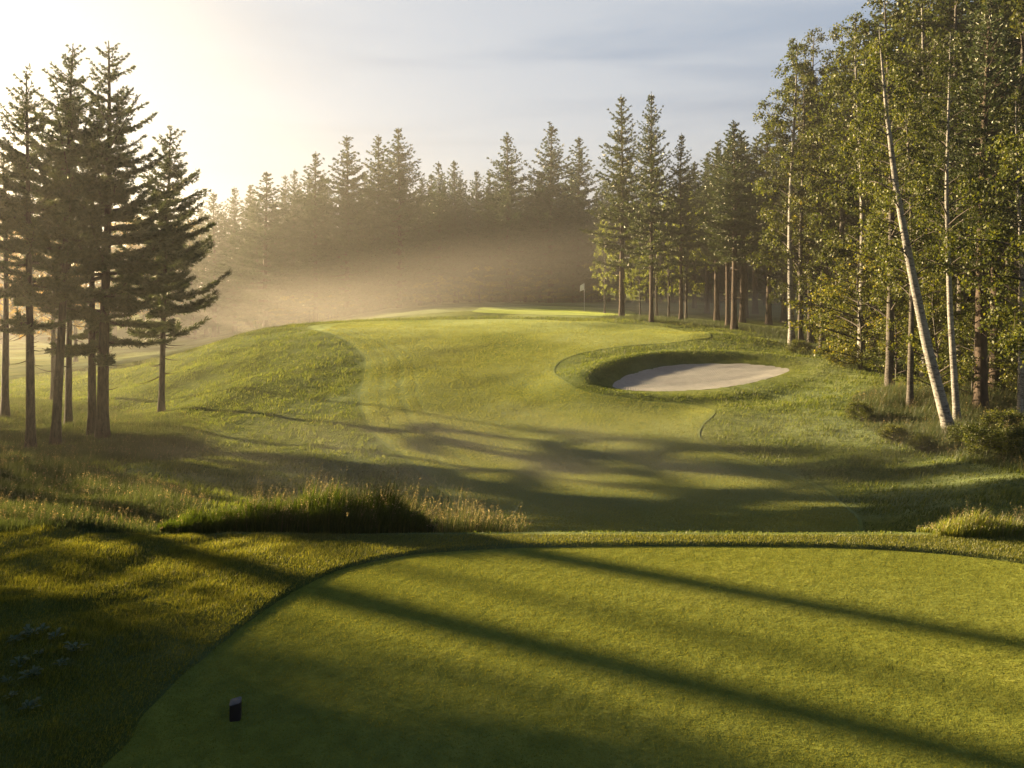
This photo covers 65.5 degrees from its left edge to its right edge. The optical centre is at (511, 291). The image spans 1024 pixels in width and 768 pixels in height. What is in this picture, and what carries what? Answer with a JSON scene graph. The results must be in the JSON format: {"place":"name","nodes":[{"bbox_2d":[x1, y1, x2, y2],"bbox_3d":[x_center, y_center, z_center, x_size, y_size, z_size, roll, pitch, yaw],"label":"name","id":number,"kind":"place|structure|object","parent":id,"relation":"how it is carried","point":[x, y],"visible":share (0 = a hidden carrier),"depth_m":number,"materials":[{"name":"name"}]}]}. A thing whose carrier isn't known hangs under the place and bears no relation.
{"place":"outdoors","nodes":[
{"label":"outdoors","id":0,"kind":"place"},
{"bbox_2d":[333,477,532,532],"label":"feathery grass","id":1,"kind":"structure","parent":0,"point":[443,510],"depth_m":14.45,"materials":[{"name":"plant"}]},
{"bbox_2d":[0,0,970,287],"label":"sky","id":2,"kind":"structure","parent":0,"point":[254,87],"materials":[{"name":"white"}]},
{"bbox_2d":[0,282,1023,767],"bbox_3d":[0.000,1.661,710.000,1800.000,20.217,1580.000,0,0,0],"label":"ground","id":3,"kind":"structure","parent":0,"point":[274,392],"depth_m":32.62,"materials":[{"name":"green plant"}]},
{"bbox_2d":[0,152,35,416],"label":"pine tree","id":4,"kind":"object","parent":3,"relation":"on","point":[5,408],"visible":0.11,"depth_m":47.85,"materials":[{"name":"brown plant"}]},
{"bbox_2d":[0,63,106,448],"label":"pine tree","id":5,"kind":"object","parent":3,"relation":"on","point":[23,204],"visible":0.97,"depth_m":33.95,"materials":[{"name":"green plant"}]},
{"bbox_2d":[32,160,89,423],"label":"pine tree","id":6,"kind":"object","parent":3,"relation":"on","point":[68,393],"visible":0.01,"depth_m":44.57,"materials":[{"name":"brown plant"}]},
{"bbox_2d":[0,43,154,445],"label":"pine tree","id":7,"kind":"object","parent":3,"relation":"on","point":[70,108],"visible":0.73,"depth_m":36.26,"materials":[{"name":"green plant"}]},
{"bbox_2d":[75,129,114,434],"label":"pine tree","id":8,"kind":"object","parent":3,"relation":"on","point":[91,417],"visible":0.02,"depth_m":39.72,"materials":[{"name":"brown plant"}]},
{"bbox_2d":[0,41,215,439],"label":"pine tree","id":9,"kind":"object","parent":3,"relation":"on","point":[123,301],"visible":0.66,"depth_m":38.35,"materials":[{"name":"green plant"}]},
{"bbox_2d":[0,395,220,535],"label":"meadow grass","id":10,"kind":"structure","parent":3,"relation":"on","point":[79,522],"depth_m":23.30,"materials":[{"name":"green plant"}]},
{"bbox_2d":[95,125,232,411],"bbox_3d":[-20.325,-1.329,46.240,7.593,17.010,7.450,0,0,0],"label":"pine tree","id":11,"kind":"object","parent":3,"relation":"on","point":[165,306],"visible":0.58,"depth_m":46.08,"materials":[{"name":"green plant"}]},
{"bbox_2d":[169,217,211,339],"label":"spruce tree","id":12,"kind":"object","parent":3,"relation":"on","point":[187,320],"visible":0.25,"depth_m":157.82,"materials":[{"name":"green plant"}]},
{"bbox_2d":[154,497,261,535],"bbox_3d":[-4.932,3.931,13.569,2.306,1.057,1.439,0,0,0],"label":"short green clump","id":13,"kind":"object","parent":3,"relation":"on","point":[197,522],"visible":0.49,"depth_m":13.15,"materials":[{"name":"green plant"}]},
{"bbox_2d":[172,192,251,337],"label":"spruce tree","id":14,"kind":"object","parent":3,"relation":"on","point":[217,312],"visible":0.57,"depth_m":152.76,"materials":[{"name":"green plant"}]},
{"bbox_2d":[207,188,261,331],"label":"spruce tree","id":15,"kind":"object","parent":3,"relation":"on","point":[234,213],"visible":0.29,"depth_m":160.21,"materials":[{"name":"green plant"}]},
{"bbox_2d":[185,172,318,334],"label":"spruce tree","id":16,"kind":"object","parent":3,"relation":"on","point":[264,300],"visible":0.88,"depth_m":133.07,"materials":[{"name":"green plant"}]},
{"bbox_2d":[267,170,312,322],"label":"spruce tree","id":17,"kind":"object","parent":3,"relation":"on","point":[293,203],"visible":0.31,"depth_m":153.12,"materials":[{"name":"green plant"}]},
{"bbox_2d":[263,151,364,321],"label":"spruce tree","id":18,"kind":"object","parent":3,"relation":"on","point":[314,217],"visible":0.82,"depth_m":133.30,"materials":[{"name":"green plant"}]},
{"bbox_2d":[218,459,438,533],"bbox_3d":[-2.964,3.678,13.718,4.156,1.859,2.342,0,0,0],"label":"tall grass clump","id":19,"kind":"object","parent":3,"relation":"on","point":[336,512],"visible":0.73,"depth_m":13.23,"materials":[{"name":"green plant"}]},
{"bbox_2d":[275,135,404,316],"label":"spruce tree","id":20,"kind":"object","parent":3,"relation":"on","point":[345,236],"visible":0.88,"depth_m":131.46,"materials":[{"name":"green plant"}]},
{"bbox_2d":[335,134,417,309],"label":"spruce tree","id":21,"kind":"object","parent":3,"relation":"on","point":[379,154],"visible":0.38,"depth_m":135.78,"materials":[{"name":"green plant"}]},
{"bbox_2d":[344,128,461,308],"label":"spruce tree","id":22,"kind":"object","parent":3,"relation":"on","point":[410,212],"visible":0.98,"depth_m":131.29,"materials":[{"name":"green plant"}]},
{"bbox_2d":[394,199,444,304],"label":"spruce tree","id":23,"kind":"object","parent":3,"relation":"on","point":[418,216],"visible":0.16,"depth_m":140.09,"materials":[{"name":"green plant"}]},
{"bbox_2d":[404,161,471,303],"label":"spruce tree","id":24,"kind":"object","parent":3,"relation":"on","point":[439,202],"visible":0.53,"depth_m":140.97,"materials":[{"name":"green plant"}]},
{"bbox_2d":[441,208,466,302],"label":"spruce tree","id":25,"kind":"object","parent":3,"relation":"on","point":[453,236],"visible":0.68,"depth_m":141.10,"materials":[{"name":"green plant"}]},
{"bbox_2d":[431,160,483,302],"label":"spruce tree","id":26,"kind":"object","parent":3,"relation":"on","point":[459,204],"visible":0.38,"depth_m":145.63,"materials":[{"name":"green plant"}]},
{"bbox_2d":[444,201,487,301],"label":"spruce tree","id":27,"kind":"object","parent":3,"relation":"on","point":[468,240],"visible":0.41,"depth_m":144.97,"materials":[{"name":"green plant"}]},
{"bbox_2d":[460,171,491,290],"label":"spruce tree","id":28,"kind":"object","parent":3,"relation":"on","point":[474,192],"visible":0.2,"depth_m":153.00,"materials":[{"name":"green plant"}]},
{"bbox_2d":[457,264,498,302],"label":"spruce tree","id":29,"kind":"object","parent":3,"relation":"on","point":[470,279],"visible":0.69,"depth_m":135.37,"materials":[{"name":"green plant"}]},
{"bbox_2d":[427,499,530,532],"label":"seed grass","id":30,"kind":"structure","parent":3,"relation":"on","point":[475,526],"depth_m":13.54,"materials":[{"name":"green plant"}]},
{"bbox_2d":[470,188,504,301],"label":"spruce tree","id":31,"kind":"object","parent":3,"relation":"on","point":[484,228],"visible":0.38,"depth_m":137.76,"materials":[{"name":"green plant"}]},
{"bbox_2d":[458,190,530,301],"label":"spruce tree","id":32,"kind":"object","parent":3,"relation":"on","point":[483,268],"visible":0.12,"depth_m":138.37,"materials":[{"name":"green plant"}]},
{"bbox_2d":[0,315,1023,533],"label":"slope grass","id":33,"kind":"structure","parent":3,"relation":"on","point":[189,462],"depth_m":36.09,"materials":[{"name":"green plant"}]},
{"bbox_2d":[459,132,564,302],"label":"spruce tree","id":34,"kind":"object","parent":3,"relation":"on","point":[505,223],"visible":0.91,"depth_m":133.09,"materials":[{"name":"green plant"}]},
{"bbox_2d":[511,201,574,302],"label":"spruce tree","id":35,"kind":"object","parent":3,"relation":"on","point":[543,285],"visible":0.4,"depth_m":134.85,"materials":[{"name":"green plant"}]},
{"bbox_2d":[502,122,604,302],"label":"spruce tree","id":36,"kind":"object","parent":3,"relation":"on","point":[549,224],"visible":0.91,"depth_m":132.79,"materials":[{"name":"green plant"}]},
{"bbox_2d":[473,306,635,315],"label":"putting green","id":37,"kind":"object","parent":3,"relation":"on","point":[557,310],"visible":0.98,"depth_m":102.43,"materials":[{"name":"green plant"}]},
{"bbox_2d":[101,545,1023,767],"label":"tee","id":38,"kind":"object","parent":3,"relation":"on","point":[531,716],"visible":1,"depth_m":8.37,"materials":[{"name":"green plant"}]},
{"bbox_2d":[551,209,609,302],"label":"spruce tree","id":39,"kind":"object","parent":3,"relation":"on","point":[575,242],"visible":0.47,"depth_m":136.22,"materials":[{"name":"green plant"}]},
{"bbox_2d":[547,136,624,301],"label":"spruce tree","id":40,"kind":"object","parent":3,"relation":"on","point":[580,182],"visible":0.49,"depth_m":138.08,"materials":[{"name":"green plant"}]},
{"bbox_2d":[308,319,864,532],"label":"fairway","id":41,"kind":"structure","parent":3,"relation":"on","point":[322,327],"depth_m":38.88,"materials":[{"name":"green plant"}]},
{"bbox_2d":[589,211,618,312],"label":"tree","id":42,"kind":"object","parent":3,"relation":"on","point":[603,268],"visible":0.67,"depth_m":98.88,"materials":[{"name":"green plant"}]},
{"bbox_2d":[578,94,661,316],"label":"spruce tree","id":43,"kind":"object","parent":3,"relation":"on","point":[611,215],"visible":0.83,"depth_m":90.07,"materials":[{"name":"green plant"}]},
{"bbox_2d":[603,201,645,313],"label":"tree","id":44,"kind":"object","parent":3,"relation":"on","point":[628,270],"visible":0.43,"depth_m":91.83,"materials":[{"name":"green plant"}]},
{"bbox_2d":[614,186,678,302],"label":"spruce tree","id":45,"kind":"object","parent":3,"relation":"on","point":[647,286],"visible":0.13,"depth_m":149.80,"materials":[{"name":"green plant"}]},
{"bbox_2d":[617,92,684,321],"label":"spruce tree","id":46,"kind":"object","parent":3,"relation":"on","point":[656,217],"visible":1,"depth_m":78.68,"materials":[{"name":"green plant"}]},
{"bbox_2d":[630,166,684,315],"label":"tree","id":47,"kind":"object","parent":3,"relation":"on","point":[656,295],"visible":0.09,"depth_m":97.84,"materials":[{"name":"green plant"}]},
{"bbox_2d":[646,195,691,316],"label":"tree","id":48,"kind":"object","parent":3,"relation":"on","point":[665,273],"visible":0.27,"depth_m":94.48,"materials":[{"name":"green plant"}]},
{"bbox_2d":[653,133,715,319],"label":"spruce tree","id":49,"kind":"object","parent":3,"relation":"on","point":[688,219],"visible":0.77,"depth_m":87.08,"materials":[{"name":"green plant"}]},
{"bbox_2d":[675,161,704,307],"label":"pine tree","id":50,"kind":"object","parent":3,"relation":"on","point":[694,300],"visible":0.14,"depth_m":121.74,"materials":[{"name":"green plant"}]},
{"bbox_2d":[665,184,719,318],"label":"tree","id":51,"kind":"object","parent":3,"relation":"on","point":[692,284],"visible":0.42,"depth_m":91.93,"materials":[{"name":"green plant"}]},
{"bbox_2d":[613,363,788,390],"bbox_3d":[11.658,5.306,49.743,12.643,1.001,5.872,0,0,-30],"label":"bunker","id":52,"kind":"object","parent":3,"relation":"on","point":[682,377],"visible":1,"depth_m":49.59},
{"bbox_2d":[682,151,720,313],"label":"pine tree","id":53,"kind":"object","parent":3,"relation":"on","point":[706,290],"visible":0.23,"depth_m":107.75,"materials":[{"name":"green plant"}]},
{"bbox_2d":[683,256,739,302],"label":"spruce tree","id":54,"kind":"object","parent":3,"relation":"on","point":[722,288],"visible":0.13,"depth_m":153.96,"materials":[{"name":"green plant"}]},
{"bbox_2d":[687,140,752,320],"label":"pine tree","id":55,"kind":"object","parent":3,"relation":"on","point":[716,316],"visible":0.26,"depth_m":93.79,"materials":[{"name":"green plant"}]},
{"bbox_2d":[696,137,753,327],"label":"pine tree","id":56,"kind":"object","parent":3,"relation":"on","point":[727,304],"visible":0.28,"depth_m":80.87,"materials":[{"name":"green plant"}]},
{"bbox_2d":[697,120,772,329],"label":"pine tree","id":57,"kind":"object","parent":3,"relation":"on","point":[733,214],"visible":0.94,"depth_m":78.08,"materials":[{"name":"green plant"}]},
{"bbox_2d":[705,129,777,322],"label":"pine tree","id":58,"kind":"object","parent":3,"relation":"on","point":[742,315],"visible":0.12,"depth_m":91.68,"materials":[{"name":"green plant"}]},
{"bbox_2d":[747,137,766,313],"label":"pine tree","id":59,"kind":"object","parent":3,"relation":"on","point":[755,309],"visible":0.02,"depth_m":111.74,"materials":[{"name":"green plant"}]},
{"bbox_2d":[737,200,795,304],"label":"spruce tree","id":60,"kind":"object","parent":3,"relation":"on","point":[763,283],"visible":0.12,"depth_m":145.81,"materials":[{"name":"green plant"}]},
{"bbox_2d":[744,120,794,324],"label":"pine tree","id":61,"kind":"object","parent":3,"relation":"on","point":[768,315],"visible":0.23,"depth_m":91.72,"materials":[{"name":"green plant"}]},
{"bbox_2d":[753,131,797,322],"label":"pine tree","id":62,"kind":"object","parent":3,"relation":"on","point":[784,316],"visible":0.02,"depth_m":97.72,"materials":[{"name":"green plant"}]},
{"bbox_2d":[602,313,966,375],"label":"woodland fringe grass","id":63,"kind":"structure","parent":3,"relation":"on","point":[761,330],"depth_m":78.39,"materials":[{"name":"green plant"}]},
{"bbox_2d":[743,92,834,327],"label":"birch tree","id":64,"kind":"object","parent":3,"relation":"on","point":[758,271],"visible":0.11,"depth_m":88.63,"materials":[{"name":"green plant"}]},
{"bbox_2d":[744,38,843,342],"bbox_3d":[22.065,-7.675,62.643,8.416,24.497,7.504,0,0,-4],"label":"birch tree","id":65,"kind":"object","parent":3,"relation":"on","point":[761,185],"visible":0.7,"depth_m":62.28,"materials":[{"name":"green plant"}]},
{"bbox_2d":[741,25,857,344],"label":"birch tree","id":66,"kind":"object","parent":3,"relation":"on","point":[819,39],"visible":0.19,"depth_m":71.29,"materials":[{"name":"green plant"}]},
{"bbox_2d":[745,63,857,340],"bbox_3d":[22.677,-6.652,62.946,8.743,22.602,8.103,0,0,-25],"label":"birch tree","id":67,"kind":"object","parent":3,"relation":"on","point":[796,235],"visible":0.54,"depth_m":62.34,"materials":[{"name":"green plant"}]},
{"bbox_2d":[768,84,858,347],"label":"birch tree","id":68,"kind":"object","parent":3,"relation":"on","point":[798,200],"visible":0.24,"depth_m":62.22,"materials":[{"name":"green plant"}]},
{"bbox_2d":[778,70,868,340],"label":"pine tree","id":69,"kind":"object","parent":3,"relation":"on","point":[806,214],"visible":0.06,"depth_m":65.78,"materials":[{"name":"green plant"}]},
{"bbox_2d":[767,22,886,346],"bbox_3d":[25.128,-7.587,60.471,10.804,25.137,10.014,0,0,11],"label":"birch tree","id":70,"kind":"object","parent":3,"relation":"on","point":[800,160],"visible":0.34,"depth_m":59.96,"materials":[{"name":"green plant"}]},
{"bbox_2d":[822,344,862,366],"bbox_3d":[21.212,4.097,50.732,2.843,1.733,2.474,0,0,40],"label":"shrub","id":71,"kind":"object","parent":3,"relation":"on","point":[852,359],"visible":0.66,"depth_m":50.38,"materials":[{"name":"green plant"}]},
{"bbox_2d":[812,277,884,352],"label":"young alder","id":72,"kind":"object","parent":3,"relation":"on","point":[844,284],"visible":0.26,"depth_m":57.83,"materials":[{"name":"green plant"}]},
{"bbox_2d":[783,240,918,369],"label":"young alder","id":73,"kind":"object","parent":3,"relation":"on","point":[872,267],"visible":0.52,"depth_m":49.89,"materials":[{"name":"green plant"}]},
{"bbox_2d":[798,11,914,358],"bbox_3d":[22.712,-6.798,51.845,7.936,23.100,7.076,0,0,-17],"label":"birch tree","id":74,"kind":"object","parent":3,"relation":"on","point":[834,182],"visible":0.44,"depth_m":52.01,"materials":[{"name":"green plant"}]},
{"bbox_2d":[843,400,876,421],"bbox_3d":[15.792,5.471,36.101,1.546,1.083,1.777,0,0,13],"label":"shrub","id":75,"kind":"object","parent":3,"relation":"on","point":[862,410],"visible":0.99,"depth_m":36.00,"materials":[{"name":"green plant"}]},
{"bbox_2d":[823,8,896,349],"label":"pine tree","id":76,"kind":"object","parent":3,"relation":"on","point":[872,15],"visible":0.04,"depth_m":65.81,"materials":[{"name":"green plant"}]},
{"bbox_2d":[822,270,908,358],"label":"young alder","id":77,"kind":"object","parent":3,"relation":"on","point":[856,330],"visible":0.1,"depth_m":56.16,"materials":[{"name":"green plant"}]},
{"bbox_2d":[835,0,948,360],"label":"birch tree","id":78,"kind":"object","parent":3,"relation":"on","point":[891,6],"visible":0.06,"depth_m":57.86,"materials":[{"name":"green plant"}]},
{"bbox_2d":[875,421,909,442],"bbox_3d":[15.367,5.702,32.087,1.422,0.867,1.237,0,0,-35],"label":"shrub","id":79,"kind":"object","parent":3,"relation":"on","point":[891,428],"visible":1,"depth_m":31.94,"materials":[{"name":"green plant"}]},
{"bbox_2d":[836,30,962,434],"bbox_3d":[15.466,-2.216,32.019,4.668,16.583,4.629,0,0,29],"label":"birch tree","id":80,"kind":"object","parent":3,"relation":"on","point":[911,257],"visible":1,"depth_m":31.92,"materials":[{"name":"green plant"}]},
{"bbox_2d":[851,285,956,380],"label":"young alder","id":81,"kind":"object","parent":3,"relation":"on","point":[876,332],"visible":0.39,"depth_m":46.08,"materials":[{"name":"green plant"}]},
{"bbox_2d":[815,0,1003,386],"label":"birch tree","id":82,"kind":"object","parent":3,"relation":"on","point":[889,376],"visible":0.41,"depth_m":43.84,"materials":[{"name":"green plant"}]},
{"bbox_2d":[850,0,972,377],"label":"birch tree","id":83,"kind":"object","parent":3,"relation":"on","point":[932,31],"visible":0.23,"depth_m":47.92,"materials":[{"name":"green plant"}]},
{"bbox_2d":[857,88,969,407],"bbox_3d":[18.975,-2.071,37.610,4.785,15.604,5.306,0,0,37],"label":"birch tree","id":84,"kind":"object","parent":3,"relation":"on","point":[910,372],"visible":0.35,"depth_m":37.91,"materials":[{"name":"green plant"}]},
{"bbox_2d":[904,433,938,451],"bbox_3d":[15.434,5.715,30.016,1.244,0.758,1.083,0,0,8],"label":"shrub","id":85,"kind":"object","parent":3,"relation":"on","point":[915,443],"visible":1,"depth_m":29.87,"materials":[{"name":"green plant"}]},
{"bbox_2d":[874,273,981,396],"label":"young alder","id":86,"kind":"object","parent":3,"relation":"on","point":[960,332],"visible":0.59,"depth_m":38.96,"materials":[{"name":"green plant"}]},
{"bbox_2d":[906,0,976,309],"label":"pine tree","id":87,"kind":"object","parent":3,"relation":"on","point":[959,16],"visible":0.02,"depth_m":55.87,"materials":[{"name":"green plant"}]},
{"bbox_2d":[865,0,1020,382],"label":"birch tree","id":88,"kind":"object","parent":3,"relation":"on","point":[946,12],"visible":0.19,"depth_m":45.94,"materials":[{"name":"green plant"}]},
{"bbox_2d":[897,281,1004,373],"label":"young alder","id":89,"kind":"object","parent":3,"relation":"on","point":[968,345],"visible":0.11,"depth_m":46.64,"materials":[{"name":"green plant"}]},
{"bbox_2d":[896,32,1016,423],"bbox_3d":[18.963,-2.613,34.020,4.602,17.119,4.803,0,0,23],"label":"birch tree","id":90,"kind":"object","parent":3,"relation":"on","point":[941,73],"visible":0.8,"depth_m":34.10,"materials":[{"name":"green plant"}]},
{"bbox_2d":[894,0,1023,331],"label":"birch tree","id":91,"kind":"object","parent":3,"relation":"on","point":[1019,17],"visible":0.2,"depth_m":40.09,"materials":[{"name":"green plant"}]},
{"bbox_2d":[908,0,1019,371],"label":"birch tree","id":92,"kind":"object","parent":3,"relation":"on","point":[965,23],"visible":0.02,"depth_m":48.23,"materials":[{"name":"green plant"}]},
{"bbox_2d":[910,0,1023,397],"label":"pine tree","id":93,"kind":"object","parent":3,"relation":"on","point":[976,5],"visible":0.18,"depth_m":41.67,"materials":[{"name":"green plant"}]},
{"bbox_2d":[916,495,1023,536],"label":"sunny grass clump","id":94,"kind":"object","parent":3,"relation":"on","point":[976,525],"visible":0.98,"depth_m":12.96,"materials":[{"name":"green plant"}]},
{"bbox_2d":[923,302,1017,393],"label":"young alder","id":95,"kind":"object","parent":3,"relation":"on","point":[971,315],"visible":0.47,"depth_m":40.63,"materials":[{"name":"green plant"}]},
{"bbox_2d":[923,0,1023,410],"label":"pine tree","id":96,"kind":"object","parent":3,"relation":"on","point":[980,391],"visible":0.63,"depth_m":37.52,"materials":[{"name":"green plant"}]},
{"bbox_2d":[929,131,1023,367],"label":"birch tree","id":97,"kind":"object","parent":3,"relation":"on","point":[1001,147],"visible":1,"depth_m":23.22,"materials":[{"name":"green plant"}]},
{"bbox_2d":[958,422,1023,455],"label":"shrub","id":98,"kind":"object","parent":3,"relation":"on","point":[977,434],"visible":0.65,"depth_m":27.50,"materials":[{"name":"green plant"}]},
{"bbox_2d":[964,89,1023,415],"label":"birch tree","id":99,"kind":"object","parent":3,"relation":"on","point":[1007,125],"visible":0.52,"depth_m":35.86,"materials":[{"name":"green plant"}]},
{"bbox_2d":[978,406,1023,432],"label":"shrub","id":100,"kind":"object","parent":3,"relation":"on","point":[1013,417],"visible":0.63,"depth_m":31.13,"materials":[{"name":"green plant"}]},
{"bbox_2d":[980,422,1023,458],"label":"shrub","id":101,"kind":"object","parent":3,"relation":"on","point":[1014,436],"visible":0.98,"depth_m":26.03,"materials":[{"name":"green plant"}]},
{"bbox_2d":[850,371,1023,471],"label":"forest edge grass","id":102,"kind":"structure","parent":0,"point":[936,429],"depth_m":36.05,"materials":[{"name":"green plant"}]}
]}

